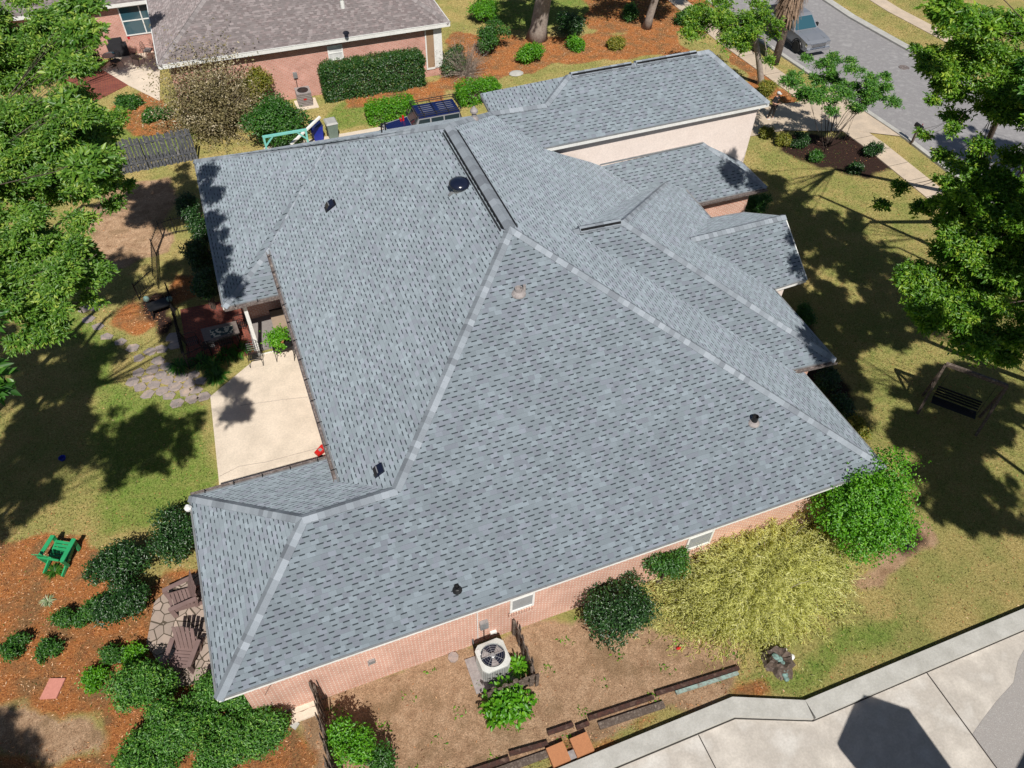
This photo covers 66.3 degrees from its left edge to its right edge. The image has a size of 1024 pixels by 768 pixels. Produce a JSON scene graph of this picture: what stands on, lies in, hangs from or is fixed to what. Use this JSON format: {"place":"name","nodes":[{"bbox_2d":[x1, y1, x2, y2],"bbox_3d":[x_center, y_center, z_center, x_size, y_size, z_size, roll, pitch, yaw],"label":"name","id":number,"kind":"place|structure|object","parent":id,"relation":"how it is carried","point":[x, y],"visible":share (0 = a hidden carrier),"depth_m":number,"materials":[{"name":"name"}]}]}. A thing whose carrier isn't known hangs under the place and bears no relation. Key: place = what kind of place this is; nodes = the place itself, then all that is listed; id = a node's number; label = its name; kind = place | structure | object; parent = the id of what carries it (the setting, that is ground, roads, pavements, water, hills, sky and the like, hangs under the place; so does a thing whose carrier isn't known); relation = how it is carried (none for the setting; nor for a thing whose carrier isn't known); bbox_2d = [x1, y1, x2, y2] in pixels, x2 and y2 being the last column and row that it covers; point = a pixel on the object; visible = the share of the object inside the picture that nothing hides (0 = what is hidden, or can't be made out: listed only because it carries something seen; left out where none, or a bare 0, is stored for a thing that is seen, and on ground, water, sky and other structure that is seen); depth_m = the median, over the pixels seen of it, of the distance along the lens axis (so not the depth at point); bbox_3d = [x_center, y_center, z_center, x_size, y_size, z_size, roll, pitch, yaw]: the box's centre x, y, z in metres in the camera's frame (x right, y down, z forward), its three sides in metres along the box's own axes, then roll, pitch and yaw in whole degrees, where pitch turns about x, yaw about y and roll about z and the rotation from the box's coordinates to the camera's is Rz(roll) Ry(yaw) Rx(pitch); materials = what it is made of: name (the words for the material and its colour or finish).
{"place":"outdoors","nodes":[
{"label":"outdoors","id":0,"kind":"place"},
{"bbox_2d":[61,51,159,100],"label":"neighbour patio","id":1,"kind":"structure","parent":0,"point":[128,73],"depth_m":49.64,"materials":[{"name":"concrete"}]},
{"bbox_2d":[0,0,1023,767],"bbox_3d":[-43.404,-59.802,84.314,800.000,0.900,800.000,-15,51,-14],"label":"ground","id":2,"kind":"structure","parent":0,"point":[466,738],"depth_m":28.95,"materials":[{"name":"plant"}]},
{"bbox_2d":[0,308,21,416],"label":"tree","id":3,"kind":"object","parent":2,"relation":"on","point":[7,387],"visible":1,"depth_m":11.49,"materials":[{"name":"green plant"}]},
{"bbox_2d":[0,630,32,663],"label":"shrub","id":4,"kind":"object","parent":2,"relation":"on","point":[10,648],"visible":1,"depth_m":24.01,"materials":[{"name":"green plant"}]},
{"bbox_2d":[31,636,64,665],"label":"shrub","id":5,"kind":"object","parent":2,"relation":"on","point":[47,647],"visible":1,"depth_m":23.98,"materials":[{"name":"green plant"}]},
{"bbox_2d":[0,0,104,96],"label":"tree","id":6,"kind":"object","parent":2,"relation":"on","point":[22,45],"visible":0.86,"depth_m":23.32,"materials":[{"name":"green plant"}]},
{"bbox_2d":[40,678,65,699],"bbox_3d":[-13.781,9.146,23.527,0.475,0.050,0.673,4,49,2],"label":"paver","id":7,"kind":"object","parent":2,"relation":"on","point":[52,689],"visible":1,"depth_m":23.51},
{"bbox_2d":[31,535,80,576],"bbox_3d":[-15.094,5.560,25.908,0.952,1.221,1.141,7,49,5],"label":"garden chair","id":8,"kind":"object","parent":2,"relation":"on","point":[68,550],"visible":1,"depth_m":26.09,"materials":[{"name":"green plastic"}]},
{"bbox_2d":[45,605,74,629],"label":"shrub","id":9,"kind":"object","parent":2,"relation":"on","point":[61,618],"visible":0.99,"depth_m":24.47,"materials":[{"name":"green plant"}]},
{"bbox_2d":[0,0,120,192],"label":"tree","id":10,"kind":"object","parent":2,"relation":"on","point":[77,168],"visible":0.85,"depth_m":18.76,"materials":[{"name":"green plant"}]},
{"bbox_2d":[0,197,121,358],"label":"tree","id":11,"kind":"object","parent":2,"relation":"on","point":[45,273],"visible":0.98,"depth_m":16.98,"materials":[{"name":"green plant"}]},
{"bbox_2d":[0,53,139,235],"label":"tree","id":12,"kind":"object","parent":2,"relation":"on","point":[39,149],"visible":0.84,"depth_m":18.48,"materials":[{"name":"green plant"}]},
{"bbox_2d":[66,593,102,629],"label":"leafy shrub","id":13,"kind":"object","parent":2,"relation":"on","point":[82,617],"visible":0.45,"depth_m":24.47,"materials":[{"name":"green plant"}]},
{"bbox_2d":[74,663,109,696],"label":"shrub","id":14,"kind":"object","parent":2,"relation":"on","point":[91,677],"visible":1,"depth_m":23.33,"materials":[{"name":"green plant"}]},
{"bbox_2d":[96,642,127,667],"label":"shrub","id":15,"kind":"object","parent":2,"relation":"on","point":[110,655],"visible":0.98,"depth_m":23.82,"materials":[{"name":"green plant"}]},
{"bbox_2d":[81,537,154,586],"bbox_3d":[-12.739,5.842,25.390,2.190,1.810,1.768,-15,51,-14],"label":"leafy shrub","id":16,"kind":"object","parent":2,"relation":"on","point":[115,559],"visible":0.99,"depth_m":24.97,"materials":[{"name":"green plant"}]},
{"bbox_2d":[90,570,154,629],"bbox_3d":[-12.175,6.948,24.572,1.630,1.602,1.790,12,49,9],"label":"leafy shrub","id":17,"kind":"object","parent":2,"relation":"on","point":[129,595],"visible":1,"depth_m":24.29,"materials":[{"name":"green plant"}]},
{"bbox_2d":[113,92,146,111],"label":"ground cover plant","id":18,"kind":"object","parent":2,"relation":"on","point":[131,102],"visible":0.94,"depth_m":47.07,"materials":[{"name":"green plant"}]},
{"bbox_2d":[117,640,148,667],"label":"shrub","id":19,"kind":"object","parent":2,"relation":"on","point":[134,652],"visible":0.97,"depth_m":23.86,"materials":[{"name":"green plant"}]},
{"bbox_2d":[99,657,183,716],"bbox_3d":[-10.763,8.713,22.824,2.094,1.928,1.619,-15,51,-14],"label":"nandina bush","id":20,"kind":"object","parent":2,"relation":"on","point":[140,682],"visible":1,"depth_m":22.39,"materials":[{"name":"green plant"}]},
{"bbox_2d":[106,715,192,767],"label":"nandina bush","id":21,"kind":"object","parent":2,"relation":"on","point":[133,752],"visible":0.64,"depth_m":21.36,"materials":[{"name":"green plant"}]},
{"bbox_2d":[115,128,197,173],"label":"board fence","id":22,"kind":"object","parent":2,"relation":"on","point":[147,141],"visible":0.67,"depth_m":42.26,"materials":[{"name":"grey wood"}]},
{"bbox_2d":[149,216,187,287],"bbox_3d":[-16.454,-6.270,36.730,1.449,1.286,4.764,4,49,2],"label":"iron fence","id":23,"kind":"object","parent":2,"relation":"on","point":[152,247],"visible":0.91,"depth_m":37.17,"materials":[{"name":"black metal"}]},
{"bbox_2d":[143,501,194,568],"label":"leafy shrub","id":24,"kind":"object","parent":2,"relation":"on","point":[173,536],"visible":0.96,"depth_m":25.68,"materials":[{"name":"green plant"}]},
{"bbox_2d":[146,573,210,686],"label":"flagstone patio","id":25,"kind":"structure","parent":2,"relation":"on","point":[163,621],"depth_m":24.80,"materials":[{"name":"stone"}]},
{"bbox_2d":[141,690,217,758],"bbox_3d":[-9.313,9.530,22.090,2.085,2.006,2.129,-15,51,-14],"label":"nandina bush","id":26,"kind":"object","parent":2,"relation":"on","point":[179,726],"visible":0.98,"depth_m":21.53,"materials":[{"name":"green plant"}]},
{"bbox_2d":[162,571,201,617],"bbox_3d":[-10.489,6.678,25.034,1.141,1.221,0.952,-24,53,-21],"label":"garden chair","id":27,"kind":"object","parent":2,"relation":"on","point":[187,603],"visible":0.94,"depth_m":25.07,"materials":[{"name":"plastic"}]},
{"bbox_2d":[161,626,204,674],"bbox_3d":[-10.017,8.052,23.833,0.952,1.221,1.141,4,49,2],"label":"garden chair","id":28,"kind":"object","parent":2,"relation":"on","point":[185,654],"visible":0.96,"depth_m":23.85,"materials":[{"name":"wood"}]},
{"bbox_2d":[172,190,200,219],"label":"leafy shrub","id":29,"kind":"object","parent":2,"relation":"on","point":[183,202],"visible":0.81,"depth_m":38.22,"materials":[{"name":"green plant"}]},
{"bbox_2d":[181,206,208,251],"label":"leafy shrub","id":30,"kind":"object","parent":2,"relation":"on","point":[197,224],"visible":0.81,"depth_m":35.69,"materials":[{"name":"green plant"}]},
{"bbox_2d":[178,234,213,274],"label":"leafy shrub","id":31,"kind":"object","parent":2,"relation":"on","point":[197,254],"visible":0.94,"depth_m":34.10,"materials":[{"name":"green plant"}]},
{"bbox_2d":[127,14,275,157],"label":"flowering shrub","id":32,"kind":"object","parent":2,"relation":"on","point":[208,106],"visible":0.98,"depth_m":43.97,"materials":[{"name":"brown plant"}]},
{"bbox_2d":[187,266,219,309],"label":"leafy shrub","id":33,"kind":"object","parent":2,"relation":"on","point":[204,284],"visible":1,"depth_m":33.19,"materials":[{"name":"green plant"}]},
{"bbox_2d":[180,667,251,726],"bbox_3d":[-8.409,9.028,22.651,2.284,1.864,1.751,-15,51,-14],"label":"nandina bush","id":34,"kind":"object","parent":2,"relation":"on","point":[204,693],"visible":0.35,"depth_m":22.19,"materials":[{"name":"green plant"}]},
{"bbox_2d":[180,301,261,365],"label":"red brick patio","id":35,"kind":"structure","parent":2,"relation":"on","point":[196,319],"depth_m":33.89,"materials":[{"name":"brick"}]},
{"bbox_2d":[1,0,450,114],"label":"brick house","id":36,"kind":"structure","parent":2,"relation":"on","point":[296,41],"depth_m":46.59,"materials":[{"name":"pink"}]},
{"bbox_2d":[117,4,150,35],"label":"window","id":37,"kind":"structure","parent":36,"relation":"in","point":[135,19],"depth_m":50.29,"materials":[{"name":"glass"}]},
{"bbox_2d":[188,709,277,767],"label":"nandina bush","id":38,"kind":"object","parent":2,"relation":"on","point":[227,743],"visible":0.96,"depth_m":21.47,"materials":[{"name":"green plant"}]},
{"bbox_2d":[234,64,274,108],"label":"leafy shrub","id":39,"kind":"object","parent":2,"relation":"on","point":[264,79],"visible":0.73,"depth_m":46.10,"materials":[{"name":"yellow plant"}]},
{"bbox_2d":[231,704,291,758],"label":"nandina bush","id":40,"kind":"object","parent":2,"relation":"on","point":[269,719],"visible":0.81,"depth_m":21.93,"materials":[{"name":"green plant"}]},
{"bbox_2d":[210,348,325,484],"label":"patio","id":41,"kind":"structure","parent":2,"relation":"on","point":[258,432],"depth_m":30.42,"materials":[{"name":"concrete"}]},
{"bbox_2d":[272,337,295,360],"bbox_3d":[-9.472,-1.418,32.486,0.800,0.660,0.600,-15,51,-14],"label":"side table","id":42,"kind":"object","parent":41,"relation":"on","point":[288,342],"visible":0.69,"depth_m":32.20,"materials":[{"name":"black metal"}]},
{"bbox_2d":[259,323,290,354],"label":"potted plant","id":43,"kind":"object","parent":42,"relation":"on","point":[277,338],"visible":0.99,"depth_m":31.84,"materials":[{"name":"green plant"}]},
{"bbox_2d":[248,315,292,350],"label":"porch floor","id":44,"kind":"structure","parent":2,"relation":"on","point":[263,324],"depth_m":33.69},
{"bbox_2d":[235,88,312,147],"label":"leafy shrub","id":45,"kind":"object","parent":2,"relation":"on","point":[273,115],"visible":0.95,"depth_m":42.86,"materials":[{"name":"green plant"}]},
{"bbox_2d":[308,681,335,767],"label":"board fence","id":46,"kind":"object","parent":2,"relation":"on","point":[319,705],"visible":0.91,"depth_m":21.79,"materials":[{"name":"brown wood"}]},
{"bbox_2d":[324,710,376,767],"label":"leafy shrub","id":47,"kind":"object","parent":2,"relation":"on","point":[356,745],"visible":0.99,"depth_m":21.54,"materials":[{"name":"green plant"}]},
{"bbox_2d":[317,47,427,103],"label":"clipped hedge","id":48,"kind":"object","parent":2,"relation":"on","point":[387,71],"visible":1,"depth_m":47.97,"materials":[{"name":"green plant"}]},
{"bbox_2d":[362,738,399,767],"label":"leafy shrub","id":49,"kind":"object","parent":2,"relation":"on","point":[382,754],"visible":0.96,"depth_m":21.74,"materials":[{"name":"green plant"}]},
{"bbox_2d":[363,91,416,126],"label":"hedge","id":50,"kind":"object","parent":2,"relation":"on","point":[381,111],"visible":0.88,"depth_m":45.96,"materials":[{"name":"green plant"}]},
{"bbox_2d":[440,42,468,77],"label":"leafy shrub","id":51,"kind":"object","parent":2,"relation":"on","point":[446,68],"visible":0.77,"depth_m":50.00,"materials":[{"name":"green plant"}]},
{"bbox_2d":[433,31,495,81],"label":"bare shrub","id":52,"kind":"object","parent":2,"relation":"on","point":[467,70],"visible":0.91,"depth_m":49.98,"materials":[{"name":"plant"}]},
{"bbox_2d":[453,74,502,107],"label":"hedge","id":53,"kind":"object","parent":2,"relation":"on","point":[469,91],"visible":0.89,"depth_m":47.45,"materials":[{"name":"green plant"}]},
{"bbox_2d":[466,0,502,21],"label":"leafy shrub","id":54,"kind":"object","parent":2,"relation":"on","point":[481,8],"visible":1,"depth_m":54.85,"materials":[{"name":"green plant"}]},
{"bbox_2d":[465,656,515,694],"bbox_3d":[-0.665,8.801,24.165,1.300,0.055,1.120,-15,51,-14],"label":"concrete pad","id":55,"kind":"object","parent":2,"relation":"on","point":[474,673],"visible":0.36,"depth_m":23.97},
{"bbox_2d":[472,638,510,681],"bbox_3d":[-0.693,8.225,24.036,0.920,0.891,1.474,-17,51,-16],"label":"air conditioner","id":56,"kind":"object","parent":55,"relation":"on","point":[493,659],"visible":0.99,"depth_m":23.60,"materials":[{"name":"white metal"}]},
{"bbox_2d":[476,15,513,53],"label":"leafy shrub","id":57,"kind":"object","parent":2,"relation":"on","point":[487,35],"visible":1,"depth_m":51.69,"materials":[{"name":"green plant"}]},
{"bbox_2d":[477,674,537,731],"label":"hosta","id":58,"kind":"object","parent":2,"relation":"on","point":[511,705],"visible":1,"depth_m":22.94,"materials":[{"name":"green plant"}]},
{"bbox_2d":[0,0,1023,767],"bbox_3d":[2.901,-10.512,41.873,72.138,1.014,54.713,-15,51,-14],"label":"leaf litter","id":59,"kind":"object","parent":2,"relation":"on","point":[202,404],"visible":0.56,"depth_m":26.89,"materials":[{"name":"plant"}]},
{"bbox_2d":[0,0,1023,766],"bbox_3d":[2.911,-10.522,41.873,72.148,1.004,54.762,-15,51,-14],"label":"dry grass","id":60,"kind":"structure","parent":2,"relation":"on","point":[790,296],"depth_m":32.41,"materials":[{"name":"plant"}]},
{"bbox_2d":[0,0,1023,767],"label":"green grass","id":61,"kind":"structure","parent":2,"relation":"on","point":[790,302],"depth_m":31.75,"materials":[{"name":"plant"}]},
{"bbox_2d":[513,40,545,64],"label":"leafy shrub","id":62,"kind":"object","parent":2,"relation":"on","point":[527,52],"visible":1,"depth_m":51.38,"materials":[{"name":"green plant"}]},
{"bbox_2d":[326,616,737,767],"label":"weeds","id":63,"kind":"object","parent":2,"relation":"on","point":[734,653],"visible":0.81,"depth_m":23.55,"materials":[{"name":"green plant"}]},
{"bbox_2d":[184,50,886,712],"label":"brick house","id":64,"kind":"structure","parent":2,"relation":"on","point":[558,346],"depth_m":24.50,"materials":[{"name":"grey"}]},
{"bbox_2d":[508,593,534,617],"bbox_3d":[0.297,6.467,23.497,0.841,1.720,0.087,-15,51,-14],"label":"window","id":65,"kind":"structure","parent":64,"relation":"in","point":[525,603],"depth_m":23.83,"materials":[{"name":"glass"}]},
{"bbox_2d":[684,530,714,553],"bbox_3d":[6.018,4.895,25.027,1.007,1.720,0.087,-15,51,-14],"label":"window","id":66,"kind":"structure","parent":64,"relation":"in","point":[694,543],"depth_m":25.32,"materials":[{"name":"glass"}]},
{"bbox_2d":[525,0,550,42],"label":"shade tree","id":67,"kind":"object","parent":2,"relation":"on","point":[537,31],"visible":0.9,"depth_m":52.83,"materials":[{"name":"brown plant"}]},
{"bbox_2d":[546,741,570,767],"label":"terracotta block","id":68,"kind":"object","parent":2,"relation":"on","point":[558,755],"depth_m":22.38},
{"bbox_2d":[555,8,588,35],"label":"leafy shrub","id":69,"kind":"object","parent":2,"relation":"on","point":[569,23],"visible":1,"depth_m":53.72,"materials":[{"name":"green plant"}]},
{"bbox_2d":[569,732,593,758],"bbox_3d":[2.014,10.452,22.664,0.540,0.220,0.540,-16,51,-15],"label":"terracotta block","id":70,"kind":"object","parent":2,"relation":"on","point":[581,745],"depth_m":22.57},
{"bbox_2d":[578,567,663,656],"bbox_3d":[3.382,6.928,24.425,2.741,2.426,2.472,-15,51,-14],"label":"leafy shrub","id":71,"kind":"object","parent":2,"relation":"on","point":[624,607],"visible":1,"depth_m":24.01,"materials":[{"name":"green plant"}]},
{"bbox_2d":[588,695,653,720],"bbox_3d":[3.269,9.677,23.432,2.103,0.140,0.110,-13,50,-12],"label":"landscape timber","id":72,"kind":"object","parent":2,"relation":"on","point":[619,708],"visible":1,"depth_m":23.37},
{"bbox_2d":[598,701,665,729],"bbox_3d":[3.563,9.850,23.313,2.103,0.100,0.200,-13,50,-12],"label":"grey timber","id":73,"kind":"object","parent":2,"relation":"on","point":[631,715],"visible":1,"depth_m":23.27,"materials":[{"name":"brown wood"}]},
{"bbox_2d":[642,545,692,584],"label":"leafy shrub","id":74,"kind":"object","parent":2,"relation":"on","point":[668,563],"visible":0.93,"depth_m":24.73,"materials":[{"name":"green plant"}]},
{"bbox_2d":[655,666,739,695],"bbox_3d":[5.686,9.093,24.008,2.807,0.140,0.110,-12,50,-12],"label":"landscape timber","id":75,"kind":"object","parent":2,"relation":"on","point":[694,681],"visible":1,"depth_m":23.95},
{"bbox_2d":[676,0,786,84],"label":"street tree","id":76,"kind":"object","parent":2,"relation":"on","point":[737,35],"visible":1,"depth_m":44.66,"materials":[{"name":"green plant"}]},
{"bbox_2d":[634,509,877,681],"bbox_3d":[8.247,5.838,25.713,8.615,2.283,7.141,5,49,3],"label":"willow shrub","id":77,"kind":"object","parent":2,"relation":"on","point":[766,576],"visible":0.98,"depth_m":25.17,"materials":[{"name":"yellow plant"}]},
{"bbox_2d":[745,192,772,213],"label":"bed plant","id":78,"kind":"object","parent":2,"relation":"on","point":[756,204],"visible":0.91,"depth_m":38.98,"materials":[{"name":"green plant"}]},
{"bbox_2d":[760,643,795,681],"bbox_3d":[8.294,8.548,24.338,1.100,0.482,1.082,20,51,16],"label":"tree stump","id":79,"kind":"object","parent":2,"relation":"on","point":[779,663],"visible":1,"depth_m":24.24,"materials":[{"name":"wood"}]},
{"bbox_2d":[771,0,806,65],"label":"palm tree","id":80,"kind":"object","parent":2,"relation":"on","point":[789,10],"visible":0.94,"depth_m":49.20,"materials":[{"name":"brown plant"}]},
{"bbox_2d":[559,608,1023,767],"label":"kerb","id":81,"kind":"structure","parent":2,"relation":"on","point":[811,708],"depth_m":23.48,"materials":[{"name":"concrete"}]},
{"bbox_2d":[813,365,843,394],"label":"bed plant","id":82,"kind":"object","parent":2,"relation":"on","point":[827,379],"visible":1,"depth_m":31.52,"materials":[{"name":"green plant"}]},
{"bbox_2d":[777,49,904,148],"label":"crepe myrtle","id":83,"kind":"object","parent":2,"relation":"on","point":[873,91],"visible":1,"depth_m":41.04,"materials":[{"name":"green plant"}]},
{"bbox_2d":[829,389,856,418],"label":"bed plant","id":84,"kind":"object","parent":2,"relation":"on","point":[841,403],"visible":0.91,"depth_m":30.80,"materials":[{"name":"green plant"}]},
{"bbox_2d":[708,0,991,202],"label":"kerb","id":85,"kind":"structure","parent":2,"relation":"on","point":[917,146],"depth_m":46.16,"materials":[{"name":"concrete"}]},
{"bbox_2d":[845,412,873,442],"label":"bed plant","id":86,"kind":"object","parent":2,"relation":"on","point":[857,423],"visible":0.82,"depth_m":30.17,"materials":[{"name":"yellow plant"}]},
{"bbox_2d":[805,445,932,568],"bbox_3d":[11.624,4.250,25.737,3.934,4.297,3.621,-15,51,-14],"label":"leafy shrub","id":87,"kind":"object","parent":2,"relation":"on","point":[871,512],"visible":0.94,"depth_m":24.87,"materials":[{"name":"green plant"}]},
{"bbox_2d":[822,0,974,85],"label":"kerb","id":88,"kind":"structure","parent":2,"relation":"on","point":[868,25],"depth_m":56.21,"materials":[{"name":"concrete"}]},
{"bbox_2d":[868,163,1023,295],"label":"tree","id":89,"kind":"object","parent":2,"relation":"on","point":[978,230],"visible":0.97,"depth_m":22.56,"materials":[{"name":"green plant"}]},
{"bbox_2d":[889,252,1023,369],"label":"tree","id":90,"kind":"object","parent":2,"relation":"on","point":[967,310],"visible":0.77,"depth_m":22.61,"materials":[{"name":"green plant"}]},
{"bbox_2d":[916,362,1008,436],"bbox_3d":[17.467,0.445,30.419,2.292,2.530,1.188,24,52,18],"label":"garden swing","id":91,"kind":"object","parent":2,"relation":"on","point":[991,406],"visible":1,"depth_m":29.86,"materials":[{"name":"brown wood"}]},
{"bbox_2d":[931,370,997,418],"bbox_3d":[17.488,0.262,30.294,1.667,1.860,0.575,24,52,18],"label":"swing bench","id":92,"kind":"object","parent":91,"relation":"hanging from","point":[954,407],"visible":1,"depth_m":30.91,"materials":[{"name":"wood"}]},
{"bbox_2d":[906,0,1023,194],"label":"tree","id":93,"kind":"object","parent":2,"relation":"on","point":[956,60],"visible":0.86,"depth_m":23.65,"materials":[{"name":"green plant"}]},
{"bbox_2d":[913,0,1023,174],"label":"tree","id":94,"kind":"object","parent":2,"relation":"on","point":[948,13],"visible":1,"depth_m":21.33,"materials":[{"name":"green plant"}]},
{"bbox_2d":[668,0,947,212],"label":"sidewalk","id":95,"kind":"structure","parent":0,"point":[889,157],"depth_m":44.22,"materials":[{"name":"concrete"}]},
{"bbox_2d":[615,630,1023,767],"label":"driveway","id":96,"kind":"structure","parent":0,"point":[916,722],"depth_m":23.12,"materials":[{"name":"concrete"}]},
{"bbox_2d":[973,651,1023,767],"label":"driveway patch","id":97,"kind":"object","parent":96,"relation":"on","point":[998,733],"visible":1,"depth_m":23.29,"materials":[{"name":"concrete"}]},
{"bbox_2d":[751,93,899,135],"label":"driveway","id":98,"kind":"structure","parent":0,"point":[794,116],"depth_m":46.41,"materials":[{"name":"concrete"}]},
{"bbox_2d":[722,0,1023,176],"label":"road","id":99,"kind":"structure","parent":0,"point":[875,53],"depth_m":50.56,"materials":[{"name":"asphalt"}]},
{"bbox_2d":[765,4,830,52],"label":"pickup truck","id":100,"kind":"object","parent":99,"relation":"on","point":[807,34],"visible":0.52,"depth_m":52.69,"materials":[{"name":"silver metal"}]},
{"bbox_2d":[870,0,952,41],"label":"sidewalk","id":101,"kind":"structure","parent":0,"point":[889,7],"depth_m":57.57,"materials":[{"name":"concrete"}]},
{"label":"driveway","id":102,"kind":"structure","parent":0,"visible":0},
{"bbox_2d":[379,94,461,130],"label":"off roader","id":103,"kind":"object","parent":102,"relation":"on","point":[447,109],"visible":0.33,"depth_m":43.71,"materials":[{"name":"paint"}]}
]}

